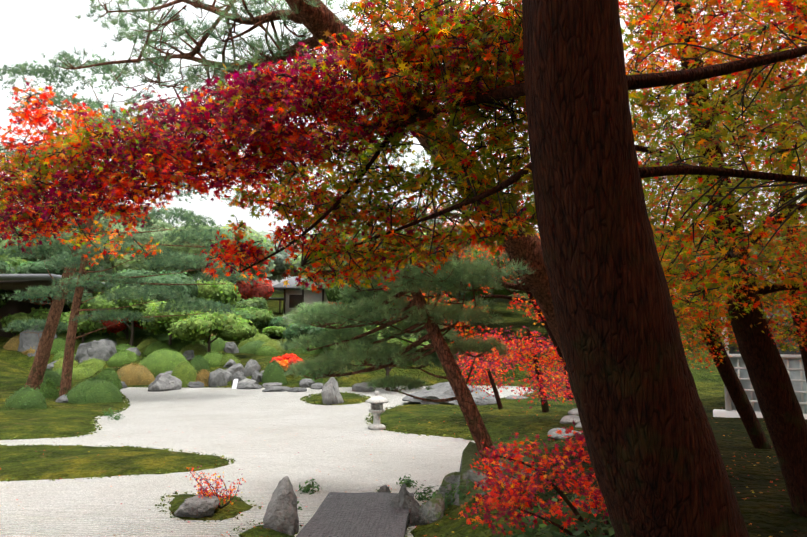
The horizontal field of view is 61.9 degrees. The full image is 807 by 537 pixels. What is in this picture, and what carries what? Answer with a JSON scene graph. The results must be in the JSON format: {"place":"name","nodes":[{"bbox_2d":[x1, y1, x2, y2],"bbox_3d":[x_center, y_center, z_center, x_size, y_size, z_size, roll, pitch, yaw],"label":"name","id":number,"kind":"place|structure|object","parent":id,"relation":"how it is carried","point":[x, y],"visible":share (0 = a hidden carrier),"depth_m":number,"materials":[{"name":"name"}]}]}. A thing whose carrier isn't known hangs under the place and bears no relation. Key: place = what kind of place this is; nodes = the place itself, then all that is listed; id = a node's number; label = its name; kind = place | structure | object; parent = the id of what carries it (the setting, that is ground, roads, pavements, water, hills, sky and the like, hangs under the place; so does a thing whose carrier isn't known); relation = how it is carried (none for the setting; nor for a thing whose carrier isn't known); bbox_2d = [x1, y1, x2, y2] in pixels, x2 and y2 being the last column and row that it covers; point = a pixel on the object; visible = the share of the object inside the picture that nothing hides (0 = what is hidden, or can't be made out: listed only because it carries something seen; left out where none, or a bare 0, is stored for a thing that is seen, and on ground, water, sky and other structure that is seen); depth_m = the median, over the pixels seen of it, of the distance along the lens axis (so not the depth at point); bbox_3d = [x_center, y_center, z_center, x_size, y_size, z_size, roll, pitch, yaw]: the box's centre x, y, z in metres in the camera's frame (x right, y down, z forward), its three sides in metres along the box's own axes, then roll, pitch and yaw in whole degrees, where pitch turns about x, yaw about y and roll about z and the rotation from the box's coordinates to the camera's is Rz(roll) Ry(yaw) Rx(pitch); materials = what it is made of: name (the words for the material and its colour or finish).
{"place":"outdoors","nodes":[
{"label":"outdoors","id":0,"kind":"place"},
{"bbox_2d":[285,289,328,313],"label":"tea house walls","id":1,"kind":"structure","parent":0,"point":[310,297],"depth_m":52.47,"materials":[{"name":"beige paint"}]},
{"bbox_2d":[266,277,324,299],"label":"house roof","id":2,"kind":"structure","parent":1,"relation":"on","point":[291,282],"depth_m":52.04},
{"bbox_2d":[279,289,323,313],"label":"wooden posts","id":3,"kind":"object","parent":1,"relation":"attached to","point":[295,300],"visible":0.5,"depth_m":52.39,"materials":[{"name":"wood"}]},
{"bbox_2d":[0,216,780,390],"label":"background trees","id":4,"kind":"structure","parent":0,"point":[268,327],"depth_m":34.34,"materials":[{"name":"green plant"}]},
{"bbox_2d":[0,216,804,367],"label":"pine trees","id":5,"kind":"object","parent":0,"point":[98,303],"visible":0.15,"depth_m":36.66,"materials":[{"name":"green plant"}]},
{"bbox_2d":[0,290,806,536],"bbox_3d":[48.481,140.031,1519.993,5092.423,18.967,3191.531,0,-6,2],"label":"terrain","id":6,"kind":"structure","parent":0,"point":[752,470],"depth_m":12.74,"materials":[{"name":"green plant"}]},
{"bbox_2d":[0,280,93,337],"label":"museum wall","id":7,"kind":"structure","parent":6,"relation":"on","point":[11,306],"depth_m":34.02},
{"bbox_2d":[0,274,116,286],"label":"roof","id":8,"kind":"structure","parent":7,"relation":"on","point":[26,276],"depth_m":30.63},
{"bbox_2d":[6,67,253,395],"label":"pine trunks","id":9,"kind":"object","parent":6,"relation":"on","point":[39,365],"visible":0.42,"depth_m":21.12,"materials":[{"name":"brown plant"}]},
{"bbox_2d":[3,307,338,408],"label":"rounded shrubs","id":10,"kind":"object","parent":6,"relation":"on","point":[149,363],"visible":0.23,"depth_m":27.50,"materials":[{"name":"green plant"}]},
{"bbox_2d":[18,325,496,526],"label":"rocks","id":11,"kind":"object","parent":6,"relation":"on","point":[104,349],"visible":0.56,"depth_m":25.24,"materials":[{"name":"grey stone"}]},
{"bbox_2d":[148,316,374,535],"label":"rocks","id":12,"kind":"object","parent":6,"relation":"on","point":[281,515],"visible":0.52,"depth_m":7.32,"materials":[{"name":"grey stone"}]},
{"bbox_2d":[0,385,532,536],"bbox_3d":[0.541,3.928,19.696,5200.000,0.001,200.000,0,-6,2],"label":"gravel","id":13,"kind":"structure","parent":6,"relation":"on","point":[218,421],"depth_m":10.78,"materials":[{"name":"white gravel"}]},
{"bbox_2d":[186,465,245,508],"bbox_3d":[-2.108,2.517,7.589,0.710,0.568,0.426,0,-6,2],"label":"shrub","id":14,"kind":"object","parent":13,"relation":"on","point":[210,490],"depth_m":7.58,"materials":[{"name":"red plant"}]},
{"bbox_2d":[232,379,237,388],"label":"waterfall","id":15,"kind":"structure","parent":13,"relation":"on","point":[235,382],"depth_m":24.72,"materials":[{"name":"white liquid"}]},
{"bbox_2d":[365,391,388,429],"bbox_3d":[-0.564,2.994,14.256,0.501,0.808,0.434,0,-6,2],"label":"stone lantern","id":16,"kind":"object","parent":13,"relation":"on","point":[376,401],"visible":1,"depth_m":14.17,"materials":[{"name":"grey stone"}]},
{"bbox_2d":[0,0,535,393],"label":"pine needles","id":17,"kind":"object","parent":6,"relation":"on","point":[325,363],"visible":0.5,"depth_m":8.25,"materials":[{"name":"green plant"}]},
{"bbox_2d":[0,384,537,536],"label":"edging","id":18,"kind":"object","parent":6,"relation":"on","point":[127,401],"visible":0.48,"depth_m":12.88,"materials":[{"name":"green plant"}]},
{"bbox_2d":[56,0,564,464],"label":"pine trunks","id":19,"kind":"object","parent":6,"relation":"on","point":[316,21],"visible":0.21,"depth_m":7.48,"materials":[{"name":"brown plant"}]},
{"bbox_2d":[296,492,413,536],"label":"stone slab","id":20,"kind":"structure","parent":6,"relation":"on","point":[365,514],"depth_m":6.74,"materials":[{"name":"grey stone"}]},
{"bbox_2d":[102,408,615,536],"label":"plants","id":21,"kind":"object","parent":6,"relation":"on","point":[550,530],"visible":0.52,"depth_m":4.54,"materials":[{"name":"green plant"}]},
{"bbox_2d":[0,404,795,536],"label":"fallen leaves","id":22,"kind":"object","parent":6,"relation":"on","point":[425,480],"visible":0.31,"depth_m":7.52,"materials":[{"name":"red plant"}]},
{"bbox_2d":[0,0,806,536],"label":"maple","id":23,"kind":"object","parent":6,"relation":"on","point":[162,178],"depth_m":3.42,"materials":[{"name":"red plant"}]},
{"bbox_2d":[419,441,536,524],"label":"mossy rocks","id":24,"kind":"object","parent":6,"relation":"on","point":[431,510],"visible":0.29,"depth_m":7.43,"materials":[{"name":"grey stone"}]},
{"bbox_2d":[506,395,581,439],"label":"stepping stones","id":25,"kind":"object","parent":6,"relation":"on","point":[570,418],"visible":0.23,"depth_m":12.56,"materials":[{"name":"grey stone"}]},
{"bbox_2d":[713,266,806,418],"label":"pavilion frame","id":26,"kind":"object","parent":6,"relation":"on","point":[728,412],"visible":0.25,"depth_m":14.11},
{"bbox_2d":[728,283,800,354],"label":"pavilion windows","id":27,"kind":"structure","parent":26,"relation":"in","point":[732,350],"depth_m":13.98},
{"bbox_2d":[730,358,806,413],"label":"pavilion glass blocks","id":28,"kind":"structure","parent":26,"relation":"in","point":[794,363],"depth_m":13.84,"materials":[{"name":"grey glass"}]},
{"bbox_2d":[0,0,806,285],"label":"sky","id":29,"kind":"structure","parent":0,"point":[25,25],"materials":[{"name":"white"}]}
]}

